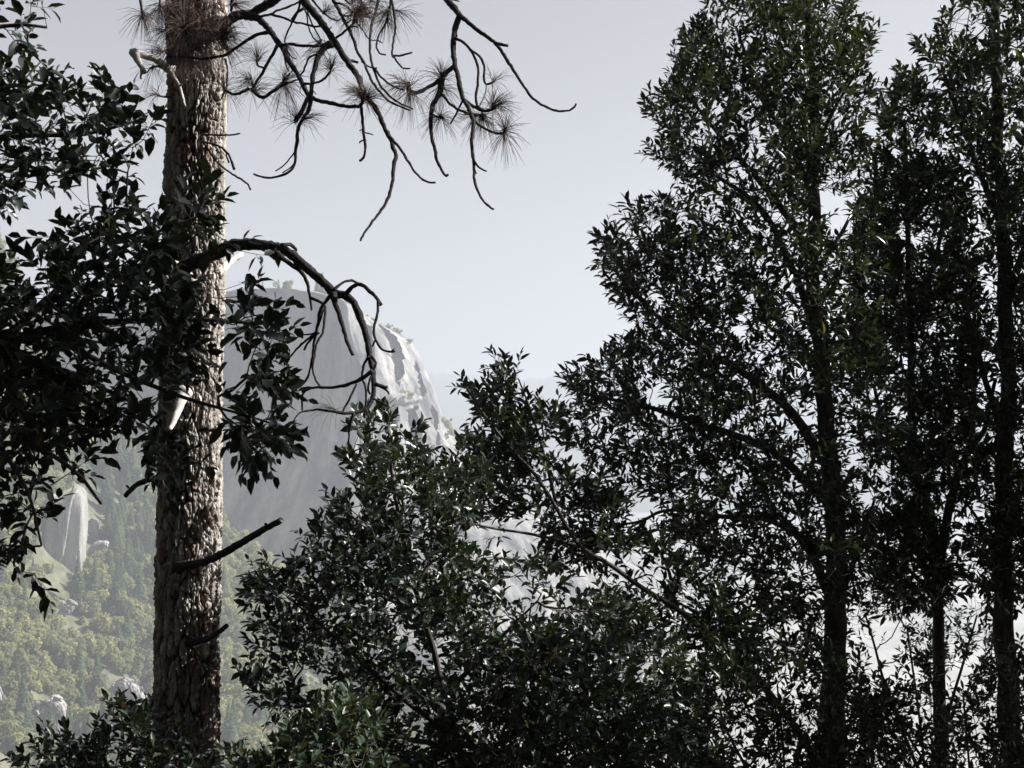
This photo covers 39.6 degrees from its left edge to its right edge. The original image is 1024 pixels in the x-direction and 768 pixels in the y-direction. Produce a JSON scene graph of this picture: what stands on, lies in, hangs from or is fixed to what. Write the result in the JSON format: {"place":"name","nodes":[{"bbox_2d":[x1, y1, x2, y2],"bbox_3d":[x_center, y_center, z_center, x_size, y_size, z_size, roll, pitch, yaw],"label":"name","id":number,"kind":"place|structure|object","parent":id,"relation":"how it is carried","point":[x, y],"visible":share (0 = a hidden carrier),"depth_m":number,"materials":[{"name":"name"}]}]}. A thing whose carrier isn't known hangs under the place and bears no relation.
{"place":"outdoors","nodes":[
{"label":"outdoors","id":0,"kind":"place"},
{"bbox_2d":[0,279,502,767],"bbox_3d":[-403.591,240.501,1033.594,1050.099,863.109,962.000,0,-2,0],"label":"hillside","id":1,"kind":"structure","parent":0,"point":[59,578],"depth_m":948.57,"materials":[{"name":"plant"}]},
{"bbox_2d":[0,582,6,608],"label":"broadleaf tree","id":2,"kind":"object","parent":1,"relation":"on","point":[3,586],"visible":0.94,"depth_m":863.62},
{"bbox_2d":[0,557,13,601],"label":"conifer tree","id":3,"kind":"object","parent":1,"relation":"on","point":[3,572],"visible":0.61,"depth_m":873.19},
{"bbox_2d":[0,605,13,626],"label":"broadleaf tree","id":4,"kind":"object","parent":1,"relation":"on","point":[9,622],"visible":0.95,"depth_m":846.06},
{"bbox_2d":[0,719,16,743],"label":"broadleaf tree","id":5,"kind":"object","parent":1,"relation":"on","point":[10,724],"visible":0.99,"depth_m":752.04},
{"bbox_2d":[0,673,21,696],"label":"broadleaf tree","id":6,"kind":"object","parent":1,"relation":"on","point":[8,683],"visible":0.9,"depth_m":788.54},
{"bbox_2d":[0,642,24,669],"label":"broadleaf tree","id":7,"kind":"object","parent":1,"relation":"on","point":[9,654],"visible":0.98,"depth_m":815.96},
{"bbox_2d":[5,662,20,709],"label":"conifer tree","id":8,"kind":"object","parent":1,"relation":"on","point":[17,675],"visible":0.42,"depth_m":790.28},
{"bbox_2d":[4,568,22,599],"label":"broadleaf tree","id":9,"kind":"object","parent":1,"relation":"on","point":[16,588],"visible":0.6,"depth_m":877.96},
{"bbox_2d":[0,708,32,736],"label":"broadleaf tree","id":10,"kind":"object","parent":1,"relation":"on","point":[18,717],"visible":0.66,"depth_m":758.88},
{"bbox_2d":[0,619,33,642],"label":"broadleaf tree","id":11,"kind":"object","parent":1,"relation":"on","point":[14,628],"visible":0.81,"depth_m":842.80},
{"bbox_2d":[3,731,30,753],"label":"broadleaf tree","id":12,"kind":"object","parent":1,"relation":"on","point":[17,740],"visible":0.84,"depth_m":747.69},
{"bbox_2d":[8,632,33,649],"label":"broadleaf tree","id":13,"kind":"object","parent":1,"relation":"on","point":[26,637],"visible":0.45,"depth_m":836.76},
{"bbox_2d":[13,597,29,613],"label":"broadleaf tree","id":14,"kind":"object","parent":1,"relation":"on","point":[23,604],"visible":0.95,"depth_m":876.08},
{"bbox_2d":[13,572,32,612],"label":"conifer tree","id":15,"kind":"object","parent":1,"relation":"on","point":[24,594],"visible":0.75,"depth_m":881.36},
{"bbox_2d":[11,673,35,731],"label":"conifer tree","id":16,"kind":"object","parent":1,"relation":"on","point":[22,699],"visible":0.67,"depth_m":774.38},
{"bbox_2d":[8,516,41,536],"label":"broadleaf tree","id":17,"kind":"object","parent":1,"relation":"on","point":[31,524],"visible":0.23,"depth_m":950.00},
{"bbox_2d":[17,507,33,563],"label":"conifer tree","id":18,"kind":"object","parent":1,"relation":"on","point":[29,555],"visible":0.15,"depth_m":930.25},
{"bbox_2d":[12,531,38,547],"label":"broadleaf tree","id":19,"kind":"object","parent":1,"relation":"on","point":[35,538],"visible":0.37,"depth_m":945.33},
{"bbox_2d":[10,636,42,664],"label":"broadleaf tree","id":20,"kind":"object","parent":1,"relation":"on","point":[34,643],"visible":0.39,"depth_m":827.86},
{"bbox_2d":[15,655,48,680],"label":"broadleaf tree","id":21,"kind":"object","parent":1,"relation":"on","point":[33,662],"visible":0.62,"depth_m":818.56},
{"bbox_2d":[25,680,39,697],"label":"broadleaf tree","id":22,"kind":"object","parent":1,"relation":"on","point":[34,685],"visible":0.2,"depth_m":802.80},
{"bbox_2d":[20,668,45,691],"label":"broadleaf tree","id":23,"kind":"object","parent":1,"relation":"on","point":[31,676],"visible":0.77,"depth_m":812.33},
{"bbox_2d":[21,621,46,654],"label":"broadleaf tree","id":24,"kind":"object","parent":1,"relation":"on","point":[36,632],"visible":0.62,"depth_m":851.47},
{"bbox_2d":[25,561,56,585],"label":"broadleaf tree","id":25,"kind":"object","parent":1,"relation":"on","point":[40,569],"visible":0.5,"depth_m":918.81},
{"bbox_2d":[27,733,57,767],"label":"broadleaf tree","id":26,"kind":"object","parent":1,"relation":"on","point":[40,746],"visible":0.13,"depth_m":752.40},
{"bbox_2d":[34,650,56,673],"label":"broadleaf tree","id":27,"kind":"object","parent":1,"relation":"on","point":[46,661],"visible":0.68,"depth_m":836.97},
{"bbox_2d":[29,694,68,740],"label":"rock outcrop","id":28,"kind":"object","parent":1,"relation":"on","point":[56,701],"visible":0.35,"depth_m":788.49,"materials":[{"name":"stone"}]},
{"bbox_2d":[44,704,58,756],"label":"conifer tree","id":29,"kind":"object","parent":1,"relation":"on","point":[50,716],"visible":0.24,"depth_m":767.60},
{"bbox_2d":[40,616,65,639],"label":"broadleaf tree","id":30,"kind":"object","parent":1,"relation":"on","point":[61,620],"visible":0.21,"depth_m":877.15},
{"bbox_2d":[46,614,66,632],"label":"broadleaf tree","id":31,"kind":"object","parent":1,"relation":"on","point":[55,626],"visible":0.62,"depth_m":877.44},
{"bbox_2d":[42,632,72,669],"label":"broadleaf tree","id":32,"kind":"object","parent":1,"relation":"on","point":[59,640],"visible":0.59,"depth_m":856.04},
{"bbox_2d":[39,645,84,668],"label":"broadleaf tree","id":33,"kind":"object","parent":1,"relation":"on","point":[57,658],"visible":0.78,"depth_m":852.42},
{"bbox_2d":[47,681,79,713],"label":"broadleaf tree","id":34,"kind":"object","parent":1,"relation":"on","point":[71,695],"visible":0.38,"depth_m":813.32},
{"bbox_2d":[49,673,77,697],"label":"broadleaf tree","id":35,"kind":"object","parent":1,"relation":"on","point":[69,682],"visible":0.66,"depth_m":834.13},
{"bbox_2d":[41,484,87,573],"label":"rock outcrop","id":36,"kind":"object","parent":1,"relation":"on","point":[64,537],"visible":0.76,"depth_m":974.85,"materials":[{"name":"stone"}]},
{"bbox_2d":[59,649,69,671],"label":"conifer tree","id":37,"kind":"object","parent":1,"relation":"on","point":[64,664],"visible":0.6,"depth_m":847.03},
{"bbox_2d":[54,597,77,618],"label":"rock outcrop","id":38,"kind":"object","parent":1,"relation":"on","point":[65,607],"visible":0.67,"depth_m":914.35,"materials":[{"name":"stone"}]},
{"bbox_2d":[58,628,78,643],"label":"broadleaf tree","id":39,"kind":"object","parent":1,"relation":"on","point":[73,631],"visible":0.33,"depth_m":882.99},
{"bbox_2d":[69,555,86,613],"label":"conifer tree","id":40,"kind":"object","parent":1,"relation":"on","point":[78,591],"visible":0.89,"depth_m":935.73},
{"bbox_2d":[63,639,94,671],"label":"broadleaf tree","id":41,"kind":"object","parent":1,"relation":"on","point":[89,664],"visible":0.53,"depth_m":860.63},
{"bbox_2d":[72,640,87,681],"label":"conifer tree","id":42,"kind":"object","parent":1,"relation":"on","point":[80,659],"visible":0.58,"depth_m":850.74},
{"bbox_2d":[71,669,88,686],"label":"broadleaf tree","id":43,"kind":"object","parent":1,"relation":"on","point":[84,675],"visible":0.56,"depth_m":845.36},
{"bbox_2d":[74,669,88,708],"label":"conifer tree","id":44,"kind":"object","parent":1,"relation":"on","point":[81,700],"visible":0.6,"depth_m":820.31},
{"bbox_2d":[72,705,97,733],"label":"broadleaf tree","id":45,"kind":"object","parent":1,"relation":"on","point":[77,712],"visible":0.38,"depth_m":802.00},
{"bbox_2d":[70,633,105,657],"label":"broadleaf tree","id":46,"kind":"object","parent":1,"relation":"on","point":[90,638],"visible":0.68,"depth_m":887.35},
{"bbox_2d":[83,712,92,735],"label":"conifer tree","id":47,"kind":"object","parent":1,"relation":"on","point":[88,730],"visible":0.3,"depth_m":790.17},
{"bbox_2d":[70,567,106,587],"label":"broadleaf tree","id":48,"kind":"object","parent":1,"relation":"on","point":[86,572],"visible":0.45,"depth_m":959.53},
{"bbox_2d":[77,588,108,617],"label":"broadleaf tree","id":49,"kind":"object","parent":1,"relation":"on","point":[94,609],"visible":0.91,"depth_m":937.20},
{"bbox_2d":[88,518,98,535],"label":"rock outcrop","id":50,"kind":"object","parent":1,"relation":"on","point":[93,526],"visible":0.97,"depth_m":1035.86,"materials":[{"name":"stone"}]},
{"bbox_2d":[87,558,104,603],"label":"conifer tree","id":51,"kind":"object","parent":1,"relation":"on","point":[95,583],"visible":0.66,"depth_m":954.85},
{"bbox_2d":[82,557,111,586],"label":"broadleaf tree","id":52,"kind":"object","parent":1,"relation":"on","point":[89,562],"visible":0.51,"depth_m":969.17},
{"bbox_2d":[86,651,108,705],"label":"conifer tree","id":53,"kind":"object","parent":1,"relation":"on","point":[97,679],"visible":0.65,"depth_m":841.83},
{"bbox_2d":[86,540,108,557],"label":"rock outcrop","id":54,"kind":"object","parent":1,"relation":"on","point":[99,545],"visible":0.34,"depth_m":999.53,"materials":[{"name":"stone"}]},
{"bbox_2d":[85,549,112,567],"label":"broadleaf tree","id":55,"kind":"object","parent":1,"relation":"on","point":[96,555],"visible":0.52,"depth_m":988.84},
{"bbox_2d":[91,704,115,737],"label":"broadleaf tree","id":56,"kind":"object","parent":1,"relation":"on","point":[110,717],"visible":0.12,"depth_m":809.38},
{"bbox_2d":[99,574,112,592],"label":"broadleaf tree","id":57,"kind":"object","parent":1,"relation":"on","point":[109,587],"visible":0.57,"depth_m":966.55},
{"bbox_2d":[98,635,121,662],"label":"broadleaf tree","id":58,"kind":"object","parent":1,"relation":"on","point":[110,648],"visible":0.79,"depth_m":897.50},
{"bbox_2d":[104,544,115,577],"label":"conifer tree","id":59,"kind":"object","parent":1,"relation":"on","point":[109,560],"visible":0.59,"depth_m":987.61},
{"bbox_2d":[96,635,127,654],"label":"broadleaf tree","id":60,"kind":"object","parent":1,"relation":"on","point":[122,643],"visible":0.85,"depth_m":904.17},
{"bbox_2d":[108,740,122,760],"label":"broadleaf tree","id":61,"kind":"object","parent":1,"relation":"on","point":[112,755],"visible":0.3,"depth_m":792.13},
{"bbox_2d":[107,564,124,614],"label":"conifer tree","id":62,"kind":"object","parent":1,"relation":"on","point":[116,584],"visible":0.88,"depth_m":958.63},
{"bbox_2d":[113,618,125,651],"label":"conifer tree","id":63,"kind":"object","parent":1,"relation":"on","point":[117,631],"visible":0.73,"depth_m":908.59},
{"bbox_2d":[113,567,126,615],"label":"conifer tree","id":64,"kind":"object","parent":1,"relation":"on","point":[121,581],"visible":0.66,"depth_m":960.97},
{"bbox_2d":[119,557,128,588],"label":"conifer tree","id":65,"kind":"object","parent":1,"relation":"on","point":[125,583],"visible":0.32,"depth_m":973.12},
{"bbox_2d":[106,649,144,674],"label":"broadleaf tree","id":66,"kind":"object","parent":1,"relation":"on","point":[126,658],"visible":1,"depth_m":892.77,"materials":[{"name":"plant"}]},
{"bbox_2d":[108,677,144,703],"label":"rock outcrop","id":67,"kind":"object","parent":1,"relation":"on","point":[123,683],"visible":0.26,"depth_m":855.25,"materials":[{"name":"stone"}]},
{"bbox_2d":[108,600,148,619],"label":"broadleaf tree","id":68,"kind":"object","parent":1,"relation":"on","point":[112,609],"visible":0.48,"depth_m":951.24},
{"bbox_2d":[122,606,137,647],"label":"conifer tree","id":69,"kind":"object","parent":1,"relation":"on","point":[127,629],"visible":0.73,"depth_m":924.45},
{"bbox_2d":[122,598,151,630],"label":"broadleaf tree","id":70,"kind":"object","parent":1,"relation":"on","point":[136,615],"visible":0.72,"depth_m":946.40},
{"bbox_2d":[130,618,146,642],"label":"broadleaf tree","id":71,"kind":"object","parent":1,"relation":"on","point":[136,630],"visible":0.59,"depth_m":938.59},
{"bbox_2d":[133,565,148,621],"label":"conifer tree","id":72,"kind":"object","parent":1,"relation":"on","point":[139,587],"visible":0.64,"depth_m":969.65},
{"bbox_2d":[132,655,152,671],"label":"broadleaf tree","id":73,"kind":"object","parent":1,"relation":"on","point":[148,665],"visible":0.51,"depth_m":903.83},
{"bbox_2d":[133,640,152,659],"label":"broadleaf tree","id":74,"kind":"object","parent":1,"relation":"on","point":[146,649],"visible":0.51,"depth_m":920.52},
{"bbox_2d":[220,603,236,622],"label":"broadleaf tree","id":75,"kind":"object","parent":1,"relation":"on","point":[228,608],"visible":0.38,"depth_m":987.87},
{"bbox_2d":[220,703,237,745],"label":"conifer tree","id":76,"kind":"object","parent":1,"relation":"on","point":[226,718],"visible":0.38,"depth_m":830.86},
{"bbox_2d":[219,637,242,658],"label":"broadleaf tree","id":77,"kind":"object","parent":1,"relation":"on","point":[225,643],"visible":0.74,"depth_m":945.80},
{"bbox_2d":[223,711,238,745],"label":"conifer tree","id":78,"kind":"object","parent":1,"relation":"on","point":[231,729],"visible":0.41,"depth_m":824.63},
{"bbox_2d":[219,695,243,716],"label":"broadleaf tree","id":79,"kind":"object","parent":1,"relation":"on","point":[239,705],"visible":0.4,"depth_m":875.96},
{"bbox_2d":[219,683,247,701],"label":"broadleaf tree","id":80,"kind":"object","parent":1,"relation":"on","point":[227,689],"visible":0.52,"depth_m":888.29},
{"bbox_2d":[230,699,240,733],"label":"conifer tree","id":81,"kind":"object","parent":1,"relation":"on","point":[234,709],"visible":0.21,"depth_m":845.93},
{"bbox_2d":[222,666,249,692],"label":"broadleaf tree","id":82,"kind":"object","parent":1,"relation":"on","point":[229,673],"visible":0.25,"depth_m":903.22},
{"bbox_2d":[0,232,476,767],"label":"forest","id":83,"kind":"object","parent":1,"relation":"on","point":[134,548],"visible":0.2,"depth_m":1040.07,"materials":[{"name":"plant"}]},
{"bbox_2d":[226,622,251,638],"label":"broadleaf tree","id":84,"kind":"object","parent":1,"relation":"on","point":[232,627],"visible":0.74,"depth_m":970.57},
{"bbox_2d":[239,691,251,724],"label":"conifer tree","id":85,"kind":"object","parent":1,"relation":"on","point":[245,710],"visible":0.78,"depth_m":881.56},
{"bbox_2d":[243,633,263,652],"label":"broadleaf tree","id":86,"kind":"object","parent":1,"relation":"on","point":[253,638],"visible":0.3,"depth_m":965.21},
{"bbox_2d":[239,717,272,737],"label":"broadleaf tree","id":87,"kind":"object","parent":1,"relation":"on","point":[251,731],"visible":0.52,"depth_m":847.13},
{"bbox_2d":[243,738,271,749],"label":"broadleaf tree","id":88,"kind":"object","parent":1,"relation":"on","point":[254,744],"visible":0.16,"depth_m":826.94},
{"bbox_2d":[32,288,743,734],"bbox_3d":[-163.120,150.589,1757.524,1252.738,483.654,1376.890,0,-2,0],"label":"cliff","id":89,"kind":"structure","parent":0,"point":[294,496],"depth_m":1329.67,"materials":[{"name":"stone"}]},
{"bbox_2d":[272,280,293,288],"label":"broadleaf tree","id":90,"kind":"object","parent":89,"relation":"on","point":[287,284],"visible":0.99,"depth_m":1349.04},
{"bbox_2d":[0,0,1023,379],"label":"sky","id":91,"kind":"structure","parent":0,"point":[460,276],"materials":[{"name":"white"}]},
{"bbox_2d":[428,372,1023,514],"bbox_3d":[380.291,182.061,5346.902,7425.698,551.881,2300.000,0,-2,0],"label":"hills","id":92,"kind":"structure","parent":0,"point":[455,406],"depth_m":5193.69,"materials":[{"name":"stone"}]},
{"bbox_2d":[478,511,1023,767],"bbox_3d":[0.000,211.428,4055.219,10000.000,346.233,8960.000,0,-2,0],"label":"ground","id":93,"kind":"structure","parent":0,"point":[886,651],"depth_m":1667.46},
{"bbox_2d":[1,607,23,627],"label":"broadleaf tree","id":94,"kind":"object","parent":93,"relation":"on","point":[15,615],"visible":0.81,"depth_m":856.75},
{"bbox_2d":[0,689,33,712],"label":"broadleaf tree","id":95,"kind":"object","parent":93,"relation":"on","point":[10,700],"visible":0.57,"depth_m":776.88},
{"bbox_2d":[30,592,59,613],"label":"broadleaf tree","id":96,"kind":"object","parent":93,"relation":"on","point":[56,600],"visible":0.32,"depth_m":888.50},
{"bbox_2d":[78,612,115,635],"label":"broadleaf tree","id":97,"kind":"object","parent":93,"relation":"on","point":[102,622],"visible":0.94,"depth_m":919.71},
{"bbox_2d":[89,686,113,712],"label":"broadleaf tree","id":98,"kind":"object","parent":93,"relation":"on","point":[98,691],"visible":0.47,"depth_m":833.83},
{"bbox_2d":[0,687,226,767],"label":"shrub","id":99,"kind":"object","parent":93,"relation":"on","point":[135,720],"visible":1,"depth_m":7.68,"materials":[{"name":"green plant"}]},
{"bbox_2d":[122,633,141,648],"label":"broadleaf tree","id":100,"kind":"object","parent":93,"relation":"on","point":[132,642],"visible":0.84,"depth_m":921.11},
{"bbox_2d":[116,592,148,607],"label":"broadleaf tree","id":101,"kind":"object","parent":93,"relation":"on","point":[131,596],"visible":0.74,"depth_m":962.65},
{"bbox_2d":[136,668,152,680],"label":"broadleaf tree","id":102,"kind":"object","parent":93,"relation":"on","point":[144,673],"visible":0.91,"depth_m":899.31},
{"bbox_2d":[0,0,318,621],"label":"broadleaf tree","id":103,"kind":"object","parent":93,"relation":"on","point":[52,384],"visible":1,"depth_m":4.63,"materials":[{"name":"green plant"}]},
{"bbox_2d":[212,677,409,767],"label":"shrub","id":104,"kind":"object","parent":93,"relation":"on","point":[296,745],"visible":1,"depth_m":7.36,"materials":[{"name":"green plant"}]},
{"bbox_2d":[117,0,576,767],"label":"pine tree","id":105,"kind":"object","parent":93,"relation":"on","point":[191,552],"visible":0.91,"depth_m":8.56,"materials":[{"name":"brown plant"}]},
{"bbox_2d":[230,396,708,767],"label":"broadleaf tree","id":106,"kind":"object","parent":93,"relation":"on","point":[443,725],"visible":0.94,"depth_m":8.30,"materials":[{"name":"green plant"}]},
{"bbox_2d":[461,575,734,767],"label":"shrub","id":107,"kind":"object","parent":93,"relation":"on","point":[661,664],"visible":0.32,"depth_m":8.91,"materials":[{"name":"green plant"}]},
{"bbox_2d":[434,344,822,765],"bbox_3d":[1.174,2.268,10.150,3.436,5.102,1.529,0,-2,0],"label":"broadleaf tree","id":108,"kind":"object","parent":93,"relation":"on","point":[515,437],"visible":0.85,"depth_m":9.94,"materials":[{"name":"green plant"}]},
{"bbox_2d":[554,0,909,766],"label":"broadleaf tree","id":109,"kind":"object","parent":93,"relation":"on","point":[798,136],"visible":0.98,"depth_m":10.63,"materials":[{"name":"green plant"}]},
{"bbox_2d":[661,626,919,767],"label":"shrub","id":110,"kind":"object","parent":93,"relation":"on","point":[822,748],"visible":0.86,"depth_m":9.26,"materials":[{"name":"green plant"}]},
{"bbox_2d":[839,58,996,767],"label":"broadleaf tree","id":111,"kind":"object","parent":93,"relation":"on","point":[906,182],"visible":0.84,"depth_m":11.84,"materials":[{"name":"green plant"}]},
{"bbox_2d":[846,564,994,767],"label":"shrub","id":112,"kind":"object","parent":93,"relation":"on","point":[963,644],"visible":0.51,"depth_m":13.08,"materials":[{"name":"green plant"}]},
{"bbox_2d":[840,632,1023,767],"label":"shrub","id":113,"kind":"object","parent":93,"relation":"on","point":[993,738],"visible":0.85,"depth_m":9.93,"materials":[{"name":"green plant"}]},
{"bbox_2d":[906,0,1023,767],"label":"broadleaf tree","id":114,"kind":"object","parent":93,"relation":"on","point":[1004,521],"visible":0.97,"depth_m":11.33,"materials":[{"name":"green plant"}]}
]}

